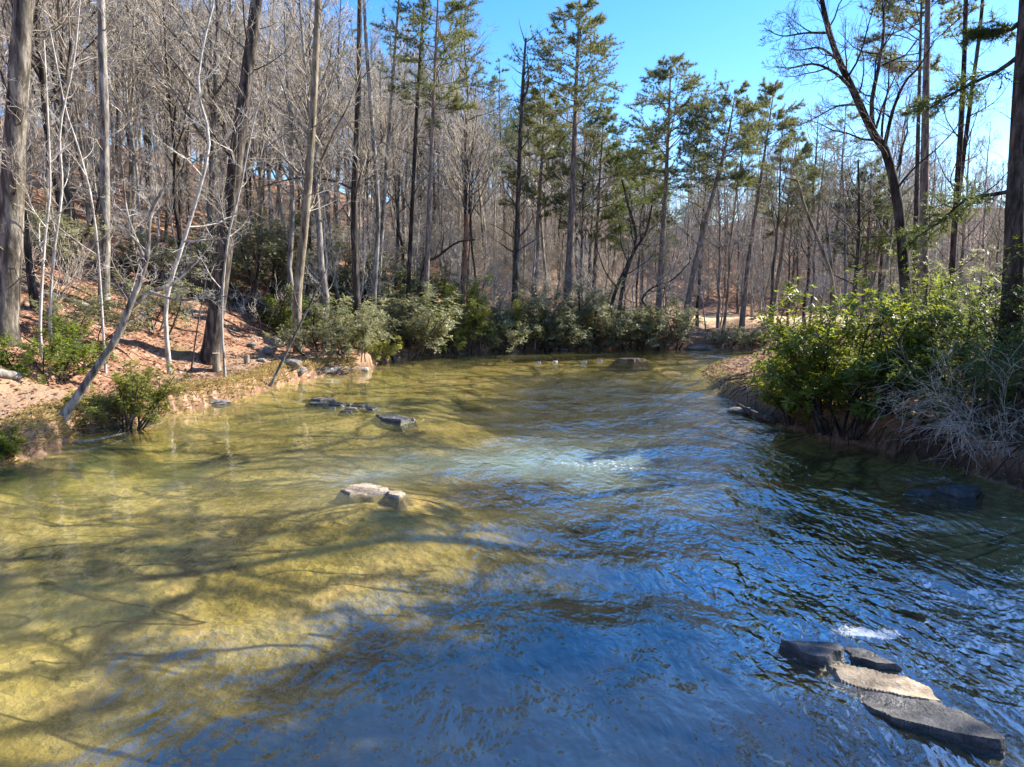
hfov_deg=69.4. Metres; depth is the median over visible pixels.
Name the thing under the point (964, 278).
evergreen shrub
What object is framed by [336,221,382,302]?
sapling
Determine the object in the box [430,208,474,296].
sapling
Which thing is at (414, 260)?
sapling
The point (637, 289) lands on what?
bare shrub
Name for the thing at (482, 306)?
evergreen shrub
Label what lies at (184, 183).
bare shrub
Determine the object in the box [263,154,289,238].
sapling
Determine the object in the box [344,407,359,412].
rock
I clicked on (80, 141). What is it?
bare tree
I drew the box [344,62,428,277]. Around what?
bare tree
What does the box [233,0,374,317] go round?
bare tree
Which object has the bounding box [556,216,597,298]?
sapling
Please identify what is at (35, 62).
bare tree
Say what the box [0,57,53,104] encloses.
bare tree
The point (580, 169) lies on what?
bare tree
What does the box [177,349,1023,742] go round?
river water
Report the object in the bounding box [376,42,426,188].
bare tree
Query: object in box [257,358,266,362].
rock
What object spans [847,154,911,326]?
bare tree
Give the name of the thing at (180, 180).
sapling
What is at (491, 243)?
bare shrub
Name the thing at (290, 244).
bare tree
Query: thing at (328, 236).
sapling
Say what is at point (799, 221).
pine tree
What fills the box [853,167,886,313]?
pine tree
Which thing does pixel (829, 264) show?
bare tree
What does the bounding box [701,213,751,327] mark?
sapling
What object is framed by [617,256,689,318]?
bare tree
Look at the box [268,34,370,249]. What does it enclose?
bare tree
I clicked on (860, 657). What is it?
rock
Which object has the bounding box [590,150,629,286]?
bare tree
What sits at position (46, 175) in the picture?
bare tree
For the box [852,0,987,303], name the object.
pine tree
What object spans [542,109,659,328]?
pine tree
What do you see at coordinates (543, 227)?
bare shrub
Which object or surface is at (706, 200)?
pine tree
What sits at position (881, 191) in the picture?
bare tree
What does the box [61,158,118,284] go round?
bare tree
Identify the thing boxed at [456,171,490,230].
sapling
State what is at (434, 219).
sapling
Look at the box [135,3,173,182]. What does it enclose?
bare tree
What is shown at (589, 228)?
bare tree
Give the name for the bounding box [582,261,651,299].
bare shrub
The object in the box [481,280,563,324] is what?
bare shrub
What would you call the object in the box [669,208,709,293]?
bare tree
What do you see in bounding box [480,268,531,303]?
bare shrub
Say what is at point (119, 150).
sapling
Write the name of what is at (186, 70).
bare tree
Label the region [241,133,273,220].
sapling
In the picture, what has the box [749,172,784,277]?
pine tree
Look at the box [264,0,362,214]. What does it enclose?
bare tree
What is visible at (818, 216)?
bare tree
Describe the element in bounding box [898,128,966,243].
bare tree
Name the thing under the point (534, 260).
sapling
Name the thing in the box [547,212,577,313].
sapling
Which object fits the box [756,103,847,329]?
bare tree
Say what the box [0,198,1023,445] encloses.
fallen leaves
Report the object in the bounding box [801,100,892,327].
pine tree
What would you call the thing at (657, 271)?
sapling
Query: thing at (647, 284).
sapling
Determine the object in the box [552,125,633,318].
bare tree
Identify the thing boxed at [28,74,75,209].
sapling
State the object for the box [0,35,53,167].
sapling
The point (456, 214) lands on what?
sapling
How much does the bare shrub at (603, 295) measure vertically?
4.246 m
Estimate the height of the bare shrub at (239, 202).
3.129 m
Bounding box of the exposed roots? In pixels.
[714,373,1023,491]
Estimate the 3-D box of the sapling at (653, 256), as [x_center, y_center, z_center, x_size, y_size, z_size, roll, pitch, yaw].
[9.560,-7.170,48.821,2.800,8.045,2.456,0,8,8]
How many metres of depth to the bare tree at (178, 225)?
35.67 m
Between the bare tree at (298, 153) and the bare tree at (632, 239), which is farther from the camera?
the bare tree at (298, 153)
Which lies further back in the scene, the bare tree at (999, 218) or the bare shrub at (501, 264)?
the bare shrub at (501, 264)
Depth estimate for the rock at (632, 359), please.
34.00 m
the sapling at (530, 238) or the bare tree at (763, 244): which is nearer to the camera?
the sapling at (530, 238)
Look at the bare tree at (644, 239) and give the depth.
48.31 m
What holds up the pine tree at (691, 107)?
on the ground at (194, 586)
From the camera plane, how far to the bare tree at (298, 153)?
54.53 m
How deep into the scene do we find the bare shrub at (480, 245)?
50.00 m
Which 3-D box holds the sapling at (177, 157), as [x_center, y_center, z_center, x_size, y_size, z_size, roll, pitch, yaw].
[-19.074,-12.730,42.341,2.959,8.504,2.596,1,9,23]
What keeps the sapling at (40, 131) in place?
on the ground at (194, 586)
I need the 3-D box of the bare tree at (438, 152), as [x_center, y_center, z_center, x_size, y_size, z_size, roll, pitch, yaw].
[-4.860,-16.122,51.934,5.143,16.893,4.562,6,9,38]
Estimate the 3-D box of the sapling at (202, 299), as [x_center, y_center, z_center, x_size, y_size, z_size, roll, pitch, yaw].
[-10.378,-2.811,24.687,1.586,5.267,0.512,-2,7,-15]
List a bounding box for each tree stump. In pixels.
[212,353,221,371]
[244,355,249,363]
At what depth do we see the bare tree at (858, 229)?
25.59 m
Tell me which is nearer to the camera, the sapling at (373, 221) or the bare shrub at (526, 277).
the sapling at (373, 221)
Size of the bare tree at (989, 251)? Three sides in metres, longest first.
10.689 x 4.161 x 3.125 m
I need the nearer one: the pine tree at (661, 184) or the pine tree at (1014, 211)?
the pine tree at (1014, 211)
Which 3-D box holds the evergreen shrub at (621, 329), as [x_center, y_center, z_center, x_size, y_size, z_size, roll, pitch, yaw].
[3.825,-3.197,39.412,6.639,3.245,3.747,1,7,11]
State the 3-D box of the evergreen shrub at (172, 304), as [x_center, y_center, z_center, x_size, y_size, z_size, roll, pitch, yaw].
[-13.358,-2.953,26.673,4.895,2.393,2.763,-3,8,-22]
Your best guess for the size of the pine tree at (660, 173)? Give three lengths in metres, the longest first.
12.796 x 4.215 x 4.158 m
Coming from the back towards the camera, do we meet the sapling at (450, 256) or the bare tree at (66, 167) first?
the sapling at (450, 256)
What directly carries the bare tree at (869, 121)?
on the ground at (194, 586)
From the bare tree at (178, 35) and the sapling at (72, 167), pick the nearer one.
the sapling at (72, 167)
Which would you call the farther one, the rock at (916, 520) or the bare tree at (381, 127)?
the bare tree at (381, 127)
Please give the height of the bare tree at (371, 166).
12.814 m
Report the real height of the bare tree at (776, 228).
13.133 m
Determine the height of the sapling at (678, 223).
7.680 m
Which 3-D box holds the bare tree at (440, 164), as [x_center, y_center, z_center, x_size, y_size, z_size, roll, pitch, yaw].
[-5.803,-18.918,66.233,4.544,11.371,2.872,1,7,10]
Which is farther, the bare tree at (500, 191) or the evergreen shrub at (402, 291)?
the bare tree at (500, 191)
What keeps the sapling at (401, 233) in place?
on the ground at (194, 586)
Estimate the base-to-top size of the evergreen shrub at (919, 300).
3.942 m
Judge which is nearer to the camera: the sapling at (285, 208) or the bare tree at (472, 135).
the sapling at (285, 208)
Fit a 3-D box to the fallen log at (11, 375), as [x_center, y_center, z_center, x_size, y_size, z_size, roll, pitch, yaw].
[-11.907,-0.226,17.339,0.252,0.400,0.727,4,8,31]
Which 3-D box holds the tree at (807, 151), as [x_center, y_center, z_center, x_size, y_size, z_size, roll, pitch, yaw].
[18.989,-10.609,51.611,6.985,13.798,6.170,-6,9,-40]
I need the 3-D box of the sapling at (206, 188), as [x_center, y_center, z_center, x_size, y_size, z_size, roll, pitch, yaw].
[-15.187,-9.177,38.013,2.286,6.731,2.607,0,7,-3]
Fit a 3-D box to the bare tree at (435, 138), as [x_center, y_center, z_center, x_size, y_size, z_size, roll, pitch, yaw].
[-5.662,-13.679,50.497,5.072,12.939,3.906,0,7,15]
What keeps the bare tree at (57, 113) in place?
on the ground at (194, 586)
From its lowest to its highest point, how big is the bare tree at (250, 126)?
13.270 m
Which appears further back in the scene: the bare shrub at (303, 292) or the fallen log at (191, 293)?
the bare shrub at (303, 292)
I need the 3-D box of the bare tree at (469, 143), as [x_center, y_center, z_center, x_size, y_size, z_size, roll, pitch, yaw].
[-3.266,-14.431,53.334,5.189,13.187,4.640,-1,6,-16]
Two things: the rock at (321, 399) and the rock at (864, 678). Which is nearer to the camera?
the rock at (864, 678)
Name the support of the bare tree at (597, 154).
on the ground at (194, 586)
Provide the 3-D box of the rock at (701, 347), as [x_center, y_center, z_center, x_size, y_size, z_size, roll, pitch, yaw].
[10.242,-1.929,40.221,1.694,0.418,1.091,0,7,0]
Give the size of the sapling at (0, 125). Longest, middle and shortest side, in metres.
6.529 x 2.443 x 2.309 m
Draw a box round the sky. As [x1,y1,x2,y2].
[0,0,1018,227]
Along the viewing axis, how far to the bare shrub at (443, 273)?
47.18 m
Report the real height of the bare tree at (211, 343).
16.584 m
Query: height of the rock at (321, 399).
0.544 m
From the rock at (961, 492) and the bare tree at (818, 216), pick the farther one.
the bare tree at (818, 216)
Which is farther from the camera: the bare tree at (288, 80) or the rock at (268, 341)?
the bare tree at (288, 80)
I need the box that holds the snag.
[460,214,468,334]
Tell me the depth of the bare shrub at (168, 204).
45.40 m
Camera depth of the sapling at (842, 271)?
51.49 m
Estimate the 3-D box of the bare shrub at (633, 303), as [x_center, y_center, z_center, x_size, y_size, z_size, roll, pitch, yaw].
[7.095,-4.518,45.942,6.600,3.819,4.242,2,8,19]
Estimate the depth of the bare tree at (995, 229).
48.94 m
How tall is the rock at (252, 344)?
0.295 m
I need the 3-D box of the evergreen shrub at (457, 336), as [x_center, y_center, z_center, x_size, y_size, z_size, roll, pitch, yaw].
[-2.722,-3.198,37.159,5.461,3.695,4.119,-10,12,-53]
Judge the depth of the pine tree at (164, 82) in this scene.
59.25 m
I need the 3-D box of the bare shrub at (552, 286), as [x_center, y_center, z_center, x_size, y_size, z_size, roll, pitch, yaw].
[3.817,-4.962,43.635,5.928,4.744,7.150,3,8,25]
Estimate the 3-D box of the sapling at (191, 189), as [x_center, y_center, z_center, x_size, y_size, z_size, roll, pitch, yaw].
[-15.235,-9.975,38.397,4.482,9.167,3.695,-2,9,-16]
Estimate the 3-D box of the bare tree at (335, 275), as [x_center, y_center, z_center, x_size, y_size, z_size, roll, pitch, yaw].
[-9.818,-10.400,37.156,6.137,15.768,4.610,-1,8,0]
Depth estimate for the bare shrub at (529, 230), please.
63.46 m
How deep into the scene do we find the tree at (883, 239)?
44.86 m
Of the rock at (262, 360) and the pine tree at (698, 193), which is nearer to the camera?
the rock at (262, 360)
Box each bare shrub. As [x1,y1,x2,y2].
[0,108,55,159]
[22,218,135,300]
[25,135,59,195]
[28,200,128,270]
[29,138,98,176]
[34,133,76,170]
[53,120,157,194]
[68,117,164,191]
[83,208,137,251]
[99,126,181,208]
[121,148,183,202]
[127,147,214,213]
[140,177,201,218]
[150,232,199,285]
[152,179,214,221]
[156,210,216,248]
[166,259,231,294]
[193,197,284,259]
[196,183,258,218]
[226,276,291,326]
[234,226,316,294]
[243,177,301,221]
[282,260,369,315]
[286,184,366,239]
[310,207,366,262]
[335,218,414,271]
[340,209,395,250]
[384,209,461,254]
[386,213,424,245]
[389,206,463,268]
[415,221,509,291]
[416,256,460,284]
[437,211,492,245]
[438,248,523,312]
[442,193,499,237]
[442,207,507,257]
[442,226,504,282]
[445,249,542,294]
[447,290,504,331]
[451,274,511,324]
[452,214,513,271]
[471,242,528,283]
[472,250,512,299]
[475,223,566,271]
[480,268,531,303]
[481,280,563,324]
[486,213,560,256]
[488,278,586,314]
[490,281,571,319]
[491,251,541,294]
[495,223,564,259]
[495,242,585,289]
[497,223,580,277]
[512,208,557,242]
[512,214,563,253]
[520,253,578,296]
[527,241,610,299]
[527,260,622,322]
[529,272,600,319]
[551,229,612,269]
[562,254,707,322]
[573,241,631,268]
[574,267,634,318]
[577,264,652,320]
[577,280,663,330]
[582,248,644,288]
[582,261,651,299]
[589,265,655,320]
[590,277,640,316]
[812,278,890,328]
[843,367,981,420]
[848,329,1022,473]
[853,268,1023,429]
[872,334,1023,458]
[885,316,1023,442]
[935,266,1000,321]
[955,269,997,331]
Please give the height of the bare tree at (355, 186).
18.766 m
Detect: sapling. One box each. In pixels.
[0,8,7,115]
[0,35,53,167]
[0,48,60,165]
[0,53,56,183]
[0,73,73,239]
[0,88,31,192]
[13,40,86,357]
[25,161,45,223]
[28,52,55,186]
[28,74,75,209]
[29,0,90,344]
[37,9,135,372]
[52,86,98,153]
[53,94,89,187]
[59,95,137,216]
[62,90,138,239]
[67,77,99,195]
[78,93,123,233]
[78,103,117,189]
[109,106,140,204]
[123,78,168,206]
[126,106,172,256]
[130,0,247,373]
[131,135,170,231]
[135,99,190,252]
[142,132,206,246]
[151,87,227,236]
[155,97,201,205]
[171,96,257,224]
[179,219,221,371]
[190,138,225,238]
[194,84,273,376]
[197,145,251,298]
[201,131,246,234]
[218,176,256,288]
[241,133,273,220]
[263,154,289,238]
[264,177,294,294]
[267,195,299,279]
[269,262,329,387]
[283,187,328,257]
[289,147,331,287]
[296,163,350,304]
[304,184,350,296]
[314,173,340,241]
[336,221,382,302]
[338,175,371,267]
[343,197,389,321]
[345,184,406,336]
[357,175,395,300]
[357,180,412,322]
[369,214,403,318]
[379,175,415,260]
[387,205,408,263]
[387,208,434,302]
[395,199,434,312]
[400,180,441,281]
[401,176,437,282]
[413,170,452,291]
[413,204,446,308]
[424,174,461,310]
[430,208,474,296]
[435,184,462,274]
[440,175,462,228]
[440,211,482,296]
[442,183,461,239]
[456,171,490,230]
[462,211,505,335]
[472,179,492,241]
[476,164,506,264]
[476,167,503,248]
[481,236,513,332]
[497,183,513,254]
[503,208,546,297]
[508,208,534,261]
[513,201,549,300]
[521,225,555,314]
[532,182,566,288]
[544,180,587,275]
[544,207,576,286]
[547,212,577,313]
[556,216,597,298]
[561,226,599,306]
[574,211,603,300]
[577,209,600,267]
[596,224,633,295]
[607,235,638,322]
[623,228,649,320]
[627,232,658,308]
[637,203,681,325]
[637,228,684,301]
[640,214,677,294]
[649,233,676,315]
[651,201,700,302]
[655,194,705,333]
[666,221,700,324]
[684,216,723,326]
[687,234,715,329]
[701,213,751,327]
[718,207,766,336]
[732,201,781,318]
[750,223,790,325]
[764,238,799,321]
[797,213,843,329]
[797,222,828,319]
[811,216,851,318]
[812,217,852,313]
[822,229,862,294]
[848,231,880,320]
[851,218,884,296]
[878,227,906,334]
[881,211,912,289]
[928,220,949,295]
[928,228,950,284]
[942,226,975,315]
[962,245,992,298]
[993,225,1003,286]
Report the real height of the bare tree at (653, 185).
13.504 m
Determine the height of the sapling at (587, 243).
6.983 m
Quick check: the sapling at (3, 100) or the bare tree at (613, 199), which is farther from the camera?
the bare tree at (613, 199)
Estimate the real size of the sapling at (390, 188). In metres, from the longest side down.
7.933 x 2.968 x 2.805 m
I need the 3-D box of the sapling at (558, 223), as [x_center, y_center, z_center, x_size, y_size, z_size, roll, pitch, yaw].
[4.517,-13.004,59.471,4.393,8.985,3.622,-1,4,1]
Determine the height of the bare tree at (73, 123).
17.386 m
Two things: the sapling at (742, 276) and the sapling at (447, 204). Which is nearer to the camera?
the sapling at (742, 276)
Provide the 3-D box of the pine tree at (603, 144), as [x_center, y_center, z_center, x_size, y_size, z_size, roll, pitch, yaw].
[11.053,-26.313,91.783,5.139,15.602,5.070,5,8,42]
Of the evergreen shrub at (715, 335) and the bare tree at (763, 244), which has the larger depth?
the bare tree at (763, 244)
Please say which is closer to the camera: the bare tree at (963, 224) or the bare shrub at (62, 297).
the bare shrub at (62, 297)
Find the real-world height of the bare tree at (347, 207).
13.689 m
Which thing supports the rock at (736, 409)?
on the ground at (194, 586)
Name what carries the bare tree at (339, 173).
on the ground at (194, 586)
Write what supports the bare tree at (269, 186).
on the ground at (194, 586)
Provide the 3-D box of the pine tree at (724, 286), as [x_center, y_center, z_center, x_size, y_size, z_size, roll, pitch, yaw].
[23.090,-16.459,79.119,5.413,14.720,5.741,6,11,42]
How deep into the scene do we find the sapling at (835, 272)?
48.50 m
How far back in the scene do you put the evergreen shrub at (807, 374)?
14.93 m
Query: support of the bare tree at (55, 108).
on the ground at (194, 586)
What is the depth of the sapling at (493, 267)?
39.62 m
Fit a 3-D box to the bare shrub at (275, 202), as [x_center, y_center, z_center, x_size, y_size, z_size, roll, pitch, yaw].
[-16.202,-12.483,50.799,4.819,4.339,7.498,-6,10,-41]
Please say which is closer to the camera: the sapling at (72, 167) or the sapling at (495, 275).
the sapling at (72, 167)
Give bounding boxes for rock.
[142,415,159,422]
[209,398,231,406]
[247,342,257,347]
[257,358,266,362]
[258,345,276,353]
[264,337,284,346]
[277,355,289,359]
[284,359,301,369]
[297,367,306,374]
[305,397,334,406]
[306,402,327,408]
[320,406,337,411]
[327,402,352,408]
[334,483,388,503]
[337,410,353,416]
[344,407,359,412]
[351,404,369,409]
[365,406,380,413]
[373,414,417,431]
[384,490,413,510]
[551,346,572,350]
[614,358,653,369]
[687,344,713,349]
[727,407,755,414]
[727,640,845,739]
[762,674,1017,766]
[782,664,942,748]
[843,647,906,676]
[874,489,939,534]
[935,484,984,513]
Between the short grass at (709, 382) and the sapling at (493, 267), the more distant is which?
the sapling at (493, 267)
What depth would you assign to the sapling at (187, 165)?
43.05 m
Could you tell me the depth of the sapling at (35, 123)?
35.67 m
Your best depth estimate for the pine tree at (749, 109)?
41.12 m
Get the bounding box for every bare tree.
[0,0,61,345]
[0,0,75,309]
[0,0,96,186]
[0,0,97,197]
[0,0,109,232]
[0,0,129,228]
[0,0,178,278]
[0,1,11,95]
[0,7,10,102]
[0,13,5,155]
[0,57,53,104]
[1,0,111,225]
[2,4,94,178]
[28,0,142,263]
[29,2,65,171]
[31,0,111,217]
[41,1,123,145]
[42,29,59,157]
[46,1,131,138]
[49,1,107,149]
[51,3,97,164]
[57,0,157,309]
[60,156,236,425]
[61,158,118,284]
[65,0,149,192]
[70,0,171,260]
[72,0,181,228]
[75,0,185,205]
[79,0,183,251]
[84,3,175,149]
[85,0,156,173]
[86,1,140,176]
[92,0,191,223]
[92,0,291,288]
[97,0,188,195]
[110,0,224,209]
[117,0,218,229]
[117,1,186,188]
[125,0,211,188]
[129,0,229,265]
[131,0,297,196]
[134,15,191,243]
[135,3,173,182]
[144,0,301,245]
[147,3,205,187]
[150,0,231,224]
[153,0,314,365]
[153,16,240,240]
[180,1,258,132]
[184,10,286,269]
[188,13,254,192]
[194,1,323,269]
[199,1,266,217]
[207,2,277,120]
[208,0,354,343]
[208,4,289,242]
[214,0,308,301]
[217,7,296,235]
[224,0,305,283]
[227,7,277,209]
[229,16,278,182]
[229,20,268,211]
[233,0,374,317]
[236,0,411,349]
[241,0,331,223]
[246,53,326,230]
[247,0,399,348]
[248,81,294,209]
[253,12,382,321]
[254,72,336,206]
[260,0,312,213]
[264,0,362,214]
[266,0,351,130]
[268,0,363,220]
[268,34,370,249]
[270,0,362,352]
[273,42,330,223]
[283,57,341,225]
[287,0,388,260]
[311,78,371,303]
[312,20,363,205]
[317,56,363,256]
[318,33,362,240]
[322,70,361,191]
[323,82,377,251]
[325,56,413,305]
[325,64,401,258]
[327,21,425,228]
[328,54,428,221]
[342,0,407,341]
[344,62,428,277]
[345,16,412,221]
[346,0,425,318]
[349,32,398,118]
[350,41,406,190]
[350,58,398,190]
[360,78,396,239]
[361,74,410,254]
[363,0,464,247]
[367,85,439,313]
[374,18,438,262]
[375,56,454,302]
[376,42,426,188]
[376,57,413,236]
[383,1,442,341]
[383,50,451,244]
[391,70,409,201]
[392,70,441,211]
[399,90,457,270]
[400,40,444,217]
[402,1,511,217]
[402,63,452,241]
[402,91,428,219]
[409,27,481,273]
[415,222,479,312]
[421,62,484,215]
[423,90,510,301]
[427,18,518,307]
[434,86,516,299]
[434,125,459,192]
[436,58,513,285]
[442,74,517,263]
[443,89,501,273]
[444,72,503,228]
[444,118,471,211]
[469,82,503,203]
[471,98,491,212]
[474,97,514,228]
[480,98,501,225]
[484,18,545,313]
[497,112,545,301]
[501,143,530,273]
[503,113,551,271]
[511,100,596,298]
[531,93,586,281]
[537,159,559,222]
[538,121,569,265]
[541,112,621,309]
[548,83,587,231]
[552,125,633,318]
[553,156,595,295]
[560,140,591,260]
[561,118,592,181]
[576,157,607,274]
[578,118,610,214]
[579,177,606,293]
[590,126,613,257]
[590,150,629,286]
[590,202,671,332]
[594,136,648,276]
[594,138,646,282]
[599,173,666,322]
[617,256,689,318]
[619,176,666,309]
[630,161,676,272]
[640,140,665,246]
[653,196,678,281]
[658,132,724,326]
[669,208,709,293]
[678,201,701,293]
[680,133,754,327]
[682,192,718,301]
[694,109,774,337]
[709,155,774,313]
[724,192,757,304]
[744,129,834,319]
[749,112,810,326]
[754,194,775,300]
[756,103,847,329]
[758,0,975,325]
[766,184,812,326]
[772,214,820,307]
[786,169,842,342]
[788,148,857,320]
[789,124,847,320]
[806,153,909,346]
[809,128,906,319]
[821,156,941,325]
[826,109,948,335]
[830,73,952,328]
[837,109,915,322]
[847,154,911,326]
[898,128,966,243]
[900,153,938,246]
[903,0,1011,283]
[904,136,953,224]
[929,179,958,279]
[930,0,1002,339]
[933,119,1004,293]
[938,121,1006,325]
[967,176,1003,309]
[975,160,1007,297]
[987,181,1006,236]
[988,198,1004,248]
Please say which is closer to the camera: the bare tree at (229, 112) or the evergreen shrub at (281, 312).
the evergreen shrub at (281, 312)
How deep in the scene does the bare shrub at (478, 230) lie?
58.66 m
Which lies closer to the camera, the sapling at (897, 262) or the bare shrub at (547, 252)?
the sapling at (897, 262)
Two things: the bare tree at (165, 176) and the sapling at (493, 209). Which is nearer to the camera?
the bare tree at (165, 176)
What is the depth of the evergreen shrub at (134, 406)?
17.09 m
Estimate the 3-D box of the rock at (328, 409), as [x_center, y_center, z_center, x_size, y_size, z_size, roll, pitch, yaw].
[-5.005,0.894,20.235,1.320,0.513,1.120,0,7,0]
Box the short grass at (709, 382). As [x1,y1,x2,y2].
[692,355,1022,486]
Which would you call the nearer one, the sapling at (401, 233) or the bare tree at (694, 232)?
the sapling at (401, 233)
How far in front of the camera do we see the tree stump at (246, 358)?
26.03 m
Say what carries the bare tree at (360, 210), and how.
on the ground at (194, 586)
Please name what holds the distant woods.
on the ground at (194, 586)
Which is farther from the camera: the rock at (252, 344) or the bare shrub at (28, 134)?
the bare shrub at (28, 134)
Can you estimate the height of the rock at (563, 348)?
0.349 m
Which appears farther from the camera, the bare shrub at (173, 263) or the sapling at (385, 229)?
the sapling at (385, 229)
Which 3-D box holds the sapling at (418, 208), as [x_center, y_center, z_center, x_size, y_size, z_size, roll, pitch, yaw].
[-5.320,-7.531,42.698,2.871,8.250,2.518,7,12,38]
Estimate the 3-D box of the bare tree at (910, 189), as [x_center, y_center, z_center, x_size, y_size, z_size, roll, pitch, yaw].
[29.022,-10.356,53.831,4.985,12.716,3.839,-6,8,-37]
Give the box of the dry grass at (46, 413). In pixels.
[0,354,358,467]
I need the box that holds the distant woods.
[0,0,1005,318]
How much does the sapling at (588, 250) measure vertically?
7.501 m
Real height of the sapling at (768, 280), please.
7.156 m
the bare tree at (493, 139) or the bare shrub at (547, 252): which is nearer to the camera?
the bare shrub at (547, 252)
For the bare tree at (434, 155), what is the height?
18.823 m
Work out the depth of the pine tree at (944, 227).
78.28 m
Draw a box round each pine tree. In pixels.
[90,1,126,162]
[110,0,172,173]
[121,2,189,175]
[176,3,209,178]
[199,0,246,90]
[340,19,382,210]
[369,0,505,341]
[472,86,506,201]
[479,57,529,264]
[490,113,531,252]
[493,77,580,310]
[495,81,545,216]
[503,0,628,330]
[506,66,579,245]
[517,84,547,235]
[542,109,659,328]
[567,93,603,239]
[578,122,618,201]
[601,125,688,311]
[615,51,736,332]
[648,151,670,249]
[664,79,779,331]
[678,144,720,282]
[692,163,721,263]
[701,162,751,297]
[710,135,743,253]
[732,77,809,331]
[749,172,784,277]
[775,149,821,305]
[779,197,816,295]
[782,168,817,285]
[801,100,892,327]
[839,154,872,299]
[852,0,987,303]
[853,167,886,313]
[891,0,1023,414]
[914,0,942,331]
[931,193,965,274]
[980,196,1005,295]
[986,206,1004,276]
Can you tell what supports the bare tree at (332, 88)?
on the ground at (194, 586)
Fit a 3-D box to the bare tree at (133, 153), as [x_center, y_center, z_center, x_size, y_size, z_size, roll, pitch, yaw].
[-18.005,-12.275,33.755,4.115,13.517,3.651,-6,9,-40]
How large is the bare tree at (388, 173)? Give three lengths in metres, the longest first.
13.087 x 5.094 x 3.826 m
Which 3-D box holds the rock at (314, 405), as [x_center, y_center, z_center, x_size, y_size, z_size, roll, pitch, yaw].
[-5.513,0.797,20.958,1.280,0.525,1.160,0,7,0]
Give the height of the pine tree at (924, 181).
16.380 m
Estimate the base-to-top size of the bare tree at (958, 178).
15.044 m
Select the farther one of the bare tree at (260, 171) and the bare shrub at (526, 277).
the bare shrub at (526, 277)
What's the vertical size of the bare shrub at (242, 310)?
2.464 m
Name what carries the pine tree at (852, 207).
on the ground at (194, 586)
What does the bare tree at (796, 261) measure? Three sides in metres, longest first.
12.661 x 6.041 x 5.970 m
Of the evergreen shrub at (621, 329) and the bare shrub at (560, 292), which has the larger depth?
the bare shrub at (560, 292)
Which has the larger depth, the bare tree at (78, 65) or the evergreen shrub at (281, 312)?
the bare tree at (78, 65)
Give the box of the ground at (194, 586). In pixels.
[0,116,1023,766]
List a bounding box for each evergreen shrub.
[0,313,119,384]
[0,423,26,459]
[19,286,157,343]
[23,186,117,265]
[60,268,209,333]
[60,357,194,436]
[110,225,234,283]
[136,199,315,305]
[183,202,348,287]
[251,285,353,347]
[262,292,396,357]
[271,222,415,306]
[311,295,382,362]
[313,235,423,316]
[343,330,403,364]
[359,257,459,314]
[359,279,463,361]
[384,286,478,356]
[387,270,492,322]
[416,283,493,355]
[432,272,544,353]
[465,287,569,355]
[479,279,582,351]
[503,295,615,350]
[524,293,644,350]
[560,277,702,348]
[600,299,669,349]
[618,294,706,349]
[701,322,766,346]
[733,325,779,347]
[744,352,842,426]
[748,265,1006,440]
[826,320,905,368]
[859,243,1023,378]
[874,214,1002,343]
[907,235,1023,418]
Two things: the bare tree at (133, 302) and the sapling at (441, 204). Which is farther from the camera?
the sapling at (441, 204)
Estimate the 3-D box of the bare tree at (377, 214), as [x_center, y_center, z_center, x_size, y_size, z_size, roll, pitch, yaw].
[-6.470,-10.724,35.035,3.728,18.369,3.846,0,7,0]
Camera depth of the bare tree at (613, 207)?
63.21 m
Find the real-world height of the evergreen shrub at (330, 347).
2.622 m
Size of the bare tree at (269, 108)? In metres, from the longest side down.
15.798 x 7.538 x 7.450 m
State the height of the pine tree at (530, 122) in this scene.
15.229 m
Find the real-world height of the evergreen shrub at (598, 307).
4.150 m
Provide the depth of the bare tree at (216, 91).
34.06 m
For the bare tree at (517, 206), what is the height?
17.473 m
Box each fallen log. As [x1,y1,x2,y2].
[0,368,21,379]
[21,285,93,310]
[72,429,132,444]
[119,259,205,296]
[226,326,261,339]
[233,295,285,330]
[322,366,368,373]
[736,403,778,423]
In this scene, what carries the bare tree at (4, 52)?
on the ground at (194, 586)
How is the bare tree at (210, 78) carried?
on the ground at (194, 586)
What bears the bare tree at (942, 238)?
on the ground at (194, 586)
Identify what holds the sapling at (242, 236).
on the ground at (194, 586)
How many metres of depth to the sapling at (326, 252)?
35.31 m
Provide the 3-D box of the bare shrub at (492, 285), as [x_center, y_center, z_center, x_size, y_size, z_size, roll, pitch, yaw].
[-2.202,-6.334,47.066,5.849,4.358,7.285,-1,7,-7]
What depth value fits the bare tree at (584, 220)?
59.88 m
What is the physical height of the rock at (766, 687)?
0.570 m
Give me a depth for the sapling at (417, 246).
41.91 m
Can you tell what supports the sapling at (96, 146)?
on the ground at (194, 586)
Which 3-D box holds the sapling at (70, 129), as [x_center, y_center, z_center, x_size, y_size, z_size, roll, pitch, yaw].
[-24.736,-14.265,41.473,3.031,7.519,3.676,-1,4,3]
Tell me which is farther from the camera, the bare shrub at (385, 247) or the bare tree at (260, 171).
the bare shrub at (385, 247)
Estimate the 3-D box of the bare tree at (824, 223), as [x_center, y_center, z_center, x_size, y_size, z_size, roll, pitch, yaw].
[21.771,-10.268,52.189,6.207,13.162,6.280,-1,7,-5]
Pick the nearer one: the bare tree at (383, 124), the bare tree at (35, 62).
the bare tree at (35, 62)
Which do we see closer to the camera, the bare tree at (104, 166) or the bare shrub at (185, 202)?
the bare tree at (104, 166)
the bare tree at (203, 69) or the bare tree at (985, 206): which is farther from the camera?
the bare tree at (203, 69)
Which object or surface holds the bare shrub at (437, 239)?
on the ground at (194, 586)
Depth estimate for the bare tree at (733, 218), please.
42.90 m
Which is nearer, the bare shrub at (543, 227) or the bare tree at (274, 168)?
the bare tree at (274, 168)
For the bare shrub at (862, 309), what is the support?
on the ground at (194, 586)

